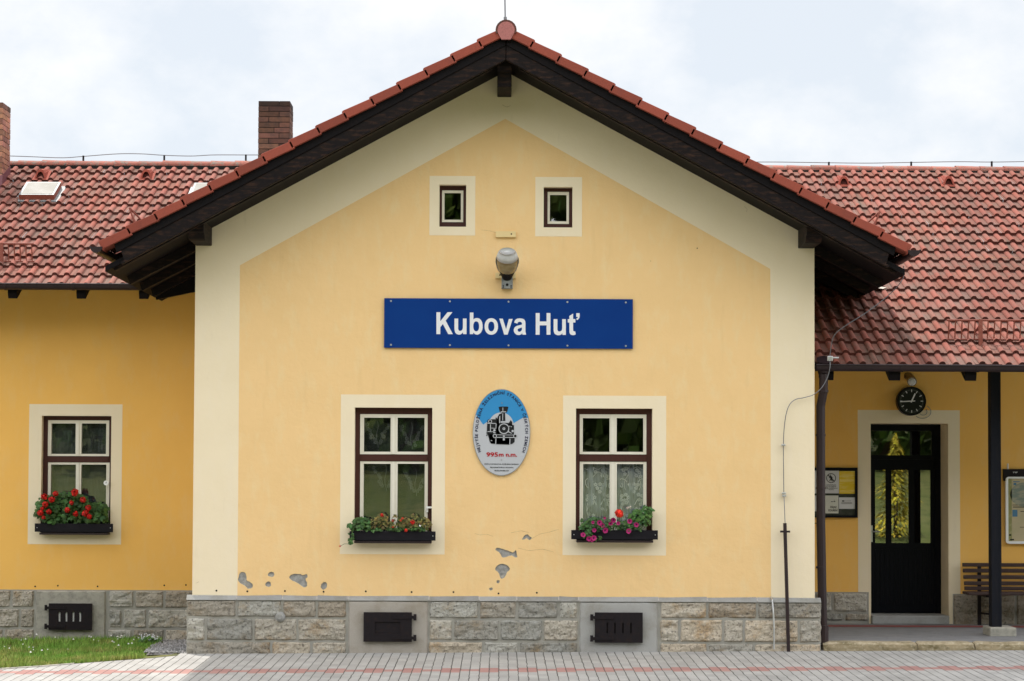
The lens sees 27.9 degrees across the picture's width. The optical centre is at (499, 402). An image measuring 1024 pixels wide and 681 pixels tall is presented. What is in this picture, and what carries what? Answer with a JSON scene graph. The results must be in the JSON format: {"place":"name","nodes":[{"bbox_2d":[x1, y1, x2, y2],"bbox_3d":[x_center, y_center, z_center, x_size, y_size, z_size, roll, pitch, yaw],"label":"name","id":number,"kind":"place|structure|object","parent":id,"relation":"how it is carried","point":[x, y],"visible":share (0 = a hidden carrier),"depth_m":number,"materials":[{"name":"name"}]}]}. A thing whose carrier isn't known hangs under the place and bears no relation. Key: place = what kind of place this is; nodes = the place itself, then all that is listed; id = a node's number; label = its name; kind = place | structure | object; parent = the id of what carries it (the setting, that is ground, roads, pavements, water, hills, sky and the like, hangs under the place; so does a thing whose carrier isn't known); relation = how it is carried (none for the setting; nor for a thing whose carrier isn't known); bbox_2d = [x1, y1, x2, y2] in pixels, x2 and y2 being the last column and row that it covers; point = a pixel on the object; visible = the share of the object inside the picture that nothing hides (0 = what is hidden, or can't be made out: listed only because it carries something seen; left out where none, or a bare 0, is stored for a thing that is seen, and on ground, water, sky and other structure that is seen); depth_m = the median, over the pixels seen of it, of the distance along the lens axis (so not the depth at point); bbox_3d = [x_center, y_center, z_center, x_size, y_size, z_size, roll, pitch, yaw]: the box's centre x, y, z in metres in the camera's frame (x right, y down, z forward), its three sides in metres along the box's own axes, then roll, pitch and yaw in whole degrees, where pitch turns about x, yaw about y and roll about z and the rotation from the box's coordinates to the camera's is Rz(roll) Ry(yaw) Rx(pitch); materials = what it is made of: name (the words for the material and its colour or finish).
{"place":"outdoors","nodes":[
{"label":"outdoors","id":0,"kind":"place"},
{"bbox_2d":[2,640,178,662],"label":"lawn soil","id":1,"kind":"structure","parent":0,"point":[154,655],"depth_m":23.29,"materials":[{"name":"brown soil"}]},
{"bbox_2d":[0,633,162,667],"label":"grass","id":2,"kind":"structure","parent":1,"relation":"on","point":[51,650],"depth_m":23.95,"materials":[{"name":"green plant"}]},
{"bbox_2d":[137,634,160,643],"bbox_3d":[-4.469,2.965,25.607,0.490,0.197,0.271,0,-2,0],"label":"wild flower","id":3,"kind":"object","parent":1,"relation":"on","point":[150,639],"visible":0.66,"depth_m":25.56,"materials":[{"name":"white plant"}]},
{"bbox_2d":[144,639,186,653],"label":"gravel","id":4,"kind":"structure","parent":0,"point":[170,646],"depth_m":24.20,"materials":[{"name":"grey gravel"}]},
{"bbox_2d":[0,649,1023,680],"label":"platform paving","id":5,"kind":"structure","parent":0,"point":[981,665],"depth_m":21.73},
{"bbox_2d":[0,663,73,668],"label":"lawn edging","id":6,"kind":"object","parent":5,"relation":"on","point":[36,666],"visible":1,"depth_m":21.95,"materials":[{"name":"concrete"}]},
{"bbox_2d":[0,20,1023,668],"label":"station building","id":7,"kind":"structure","parent":5,"relation":"on","point":[206,374],"depth_m":23.48,"materials":[{"name":"paint"}]},
{"bbox_2d":[35,523,112,534],"bbox_3d":[-5.423,1.619,26.360,0.993,0.142,0.214,0,-2,0],"label":"flower box","id":8,"kind":"object","parent":7,"relation":"attached to","point":[84,529],"visible":1,"depth_m":26.26,"materials":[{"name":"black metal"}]},
{"bbox_2d":[33,488,109,524],"bbox_3d":[-5.467,1.340,26.326,0.973,0.491,0.325,0,-2,0],"label":"geranium","id":9,"kind":"object","parent":8,"relation":"in","point":[49,509],"visible":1,"depth_m":26.26,"materials":[{"name":"green plant"}]},
{"bbox_2d":[43,416,110,523],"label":"window","id":10,"kind":"structure","parent":7,"relation":"in","point":[76,449],"depth_m":27.61,"materials":[{"name":"paint"}]},
{"bbox_2d":[15,153,246,160],"bbox_3d":[-5.426,-3.509,29.648,3.920,0.138,0.024,0,-2,0],"label":"ridge wire","id":11,"kind":"object","parent":7,"relation":"on","point":[127,153],"visible":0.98,"depth_m":29.64,"materials":[{"name":"silver metal"}]},
{"bbox_2d":[350,531,435,542],"bbox_3d":[-1.208,1.523,23.323,0.967,0.136,0.214,0,-2,0],"label":"flower box","id":12,"kind":"object","parent":7,"relation":"attached to","point":[395,537],"visible":1,"depth_m":23.22,"materials":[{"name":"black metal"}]},
{"bbox_2d":[339,517,370,546],"bbox_3d":[-1.633,1.461,23.273,0.369,0.348,0.235,0,-2,0],"label":"ivy geranium","id":13,"kind":"object","parent":12,"relation":"on","point":[361,523],"visible":1,"depth_m":23.20,"materials":[{"name":"green plant"}]},
{"bbox_2d":[370,513,431,532],"bbox_3d":[-1.120,1.360,23.274,0.716,0.231,0.213,0,-2,0],"label":"begonia","id":14,"kind":"object","parent":12,"relation":"in","point":[420,527],"visible":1,"depth_m":23.23,"materials":[{"name":"plant"}]},
{"bbox_2d":[355,408,431,530],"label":"window","id":15,"kind":"structure","parent":7,"relation":"in","point":[372,499],"depth_m":24.57,"materials":[{"name":"paint"}]},
{"bbox_2d":[365,421,424,495],"bbox_3d":[-1.198,0.838,23.565,0.779,1.380,0.024,0,-2,0],"label":"lace curtain","id":16,"kind":"object","parent":15,"relation":"hanging from","point":[406,473],"visible":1,"depth_m":23.57,"materials":[{"name":"grey fabric"}]},
{"bbox_2d":[439,186,465,226],"bbox_3d":[-0.537,-2.215,24.142,0.606,0.681,1.111,0,-2,0],"label":"attic window","id":17,"kind":"structure","parent":7,"relation":"in","point":[452,198],"depth_m":23.61,"materials":[{"name":"paint"}]},
{"bbox_2d":[473,389,529,475],"bbox_3d":[0.018,0.342,23.391,0.653,0.983,0.033,0,-2,0],"label":"oval plaque","id":18,"kind":"object","parent":7,"relation":"attached to","point":[501,431],"visible":1,"depth_m":23.38,"materials":[{"name":"grey metal"}]},
{"bbox_2d":[504,0,506,19],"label":"lightning rod","id":19,"kind":"object","parent":7,"relation":"on","point":[505,17],"visible":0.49,"depth_m":23.07,"materials":[{"name":"silver metal"}]},
{"bbox_2d":[495,272,515,278],"bbox_3d":[0.065,-1.440,23.451,0.234,0.065,0.040,0,-2,0],"label":"junction box","id":20,"kind":"object","parent":7,"relation":"attached to","point":[497,275],"visible":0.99,"depth_m":23.43,"materials":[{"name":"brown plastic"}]},
{"bbox_2d":[496,231,515,237],"bbox_3d":[0.067,-1.909,23.469,0.230,0.068,0.040,0,-2,0],"label":"junction box","id":21,"kind":"object","parent":7,"relation":"attached to","point":[507,234],"visible":1,"depth_m":23.45,"materials":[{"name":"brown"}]},
{"bbox_2d":[495,248,518,288],"bbox_3d":[0.082,-1.511,23.251,0.266,0.436,0.447,0,-2,0],"label":"wall lamp","id":22,"kind":"object","parent":7,"relation":"attached to","point":[507,261],"visible":1,"depth_m":23.12,"materials":[{"name":"white glass"}]},
{"bbox_2d":[384,298,632,348],"bbox_3d":[0.097,-0.894,23.434,2.823,0.565,0.036,0,-2,0],"label":"name board","id":23,"kind":"object","parent":7,"relation":"attached to","point":[509,323],"visible":1,"depth_m":23.42,"materials":[{"name":"blue metal"}]},
{"bbox_2d":[544,188,571,226],"bbox_3d":[0.663,-2.198,24.141,0.629,0.663,1.111,0,-2,0],"label":"attic window","id":24,"kind":"structure","parent":7,"relation":"in","point":[557,201],"depth_m":23.60,"materials":[{"name":"paint"}]},
{"bbox_2d":[583,464,642,529],"bbox_3d":[1.291,1.115,23.555,0.751,0.844,0.024,0,-2,0],"label":"lace curtain","id":25,"kind":"object","parent":7,"relation":"hanging from","point":[586,503],"visible":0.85,"depth_m":23.56,"materials":[{"name":"white fabric"}]},
{"bbox_2d":[576,409,651,529],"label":"window","id":26,"kind":"structure","parent":7,"relation":"in","point":[612,437],"depth_m":23.51,"materials":[{"name":"paint"}]},
{"bbox_2d":[571,530,657,542],"bbox_3d":[1.290,1.513,23.323,0.975,0.140,0.214,0,-2,0],"label":"flower box","id":27,"kind":"object","parent":7,"relation":"attached to","point":[633,536],"visible":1,"depth_m":23.22,"materials":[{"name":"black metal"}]},
{"bbox_2d":[578,516,645,541],"bbox_3d":[1.262,1.430,23.266,0.759,0.293,0.241,0,-2,0],"label":"petunia","id":28,"kind":"object","parent":27,"relation":"in","point":[626,525],"visible":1,"depth_m":23.19,"materials":[{"name":"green plant"}]},
{"bbox_2d":[614,505,654,526],"bbox_3d":[1.517,1.286,23.282,0.459,0.254,0.233,0,-2,0],"label":"geranium","id":29,"kind":"object","parent":27,"relation":"in","point":[641,517],"visible":1,"depth_m":23.24,"materials":[{"name":"green plant"}]},
{"bbox_2d":[770,597,774,648],"bbox_3d":[3.069,2.486,23.271,0.032,0.587,0.107,1,-2,-15],"label":"cable pipe","id":30,"kind":"object","parent":7,"relation":"attached to","point":[773,623],"visible":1,"depth_m":23.22,"materials":[{"name":"silver metal"}]},
{"bbox_2d":[815,468,857,517],"bbox_3d":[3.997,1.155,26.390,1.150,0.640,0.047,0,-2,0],"label":"notice board","id":31,"kind":"object","parent":7,"relation":"attached to","point":[841,493],"visible":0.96,"depth_m":26.38,"materials":[{"name":"black paint"}]},
{"bbox_2d":[780,266,903,651],"bbox_3d":[3.853,0.637,23.215,1.392,4.354,0.172,0,-2,9],"label":"lightning conductor","id":32,"kind":"object","parent":7,"relation":"attached to","point":[785,531],"visible":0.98,"depth_m":23.23,"materials":[{"name":"silver metal"}]},
{"bbox_2d":[871,424,940,612],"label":"door","id":33,"kind":"structure","parent":7,"relation":"in","point":[906,458],"depth_m":26.88,"materials":[{"name":"black paint"}]},
{"bbox_2d":[788,161,1023,166],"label":"ridge wire","id":34,"kind":"object","parent":7,"relation":"on","point":[905,162],"visible":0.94,"depth_m":29.64,"materials":[{"name":"silver metal"}]},
{"bbox_2d":[904,372,916,385],"bbox_3d":[5.243,-0.296,26.357,0.124,0.190,0.266,0,-2,0],"label":"spotlight","id":35,"kind":"object","parent":7,"relation":"attached to","point":[909,377],"visible":1,"depth_m":26.25,"materials":[{"name":"white metal"}]},
{"bbox_2d":[896,387,930,418],"bbox_3d":[5.298,0.005,26.403,0.451,0.405,0.116,0,-2,0],"label":"clock","id":36,"kind":"object","parent":7,"relation":"attached to","point":[910,401],"visible":1,"depth_m":26.35,"materials":[{"name":"black paint"}]},
{"bbox_2d":[1003,464,1023,543],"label":"map board","id":37,"kind":"object","parent":7,"relation":"attached to","point":[1013,479],"visible":1,"depth_m":26.35,"materials":[{"name":"white metal"}]},
{"bbox_2d":[821,641,917,650],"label":"kerb","id":38,"kind":"structure","parent":5,"relation":"on","point":[869,646],"depth_m":23.28,"materials":[{"name":"stone"}]},
{"bbox_2d":[915,641,974,650],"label":"kerb","id":39,"kind":"structure","parent":5,"relation":"on","point":[945,646],"depth_m":23.29,"materials":[{"name":"stone"}]},
{"bbox_2d":[972,641,1023,649],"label":"kerb","id":40,"kind":"structure","parent":5,"relation":"on","point":[991,645],"depth_m":23.29,"materials":[{"name":"stone"}]},
{"bbox_2d":[0,0,1023,254],"label":"sky","id":41,"kind":"structure","parent":0,"point":[777,82],"materials":[{"name":"white"}]},
{"bbox_2d":[827,623,1023,641],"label":"veranda floor","id":42,"kind":"structure","parent":0,"point":[908,632],"depth_m":24.79,"materials":[{"name":"grey concrete"}]},
{"bbox_2d":[962,563,1023,624],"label":"bench","id":43,"kind":"object","parent":42,"relation":"on","point":[979,593],"visible":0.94,"depth_m":26.19,"materials":[{"name":"brown wood"}]}
]}

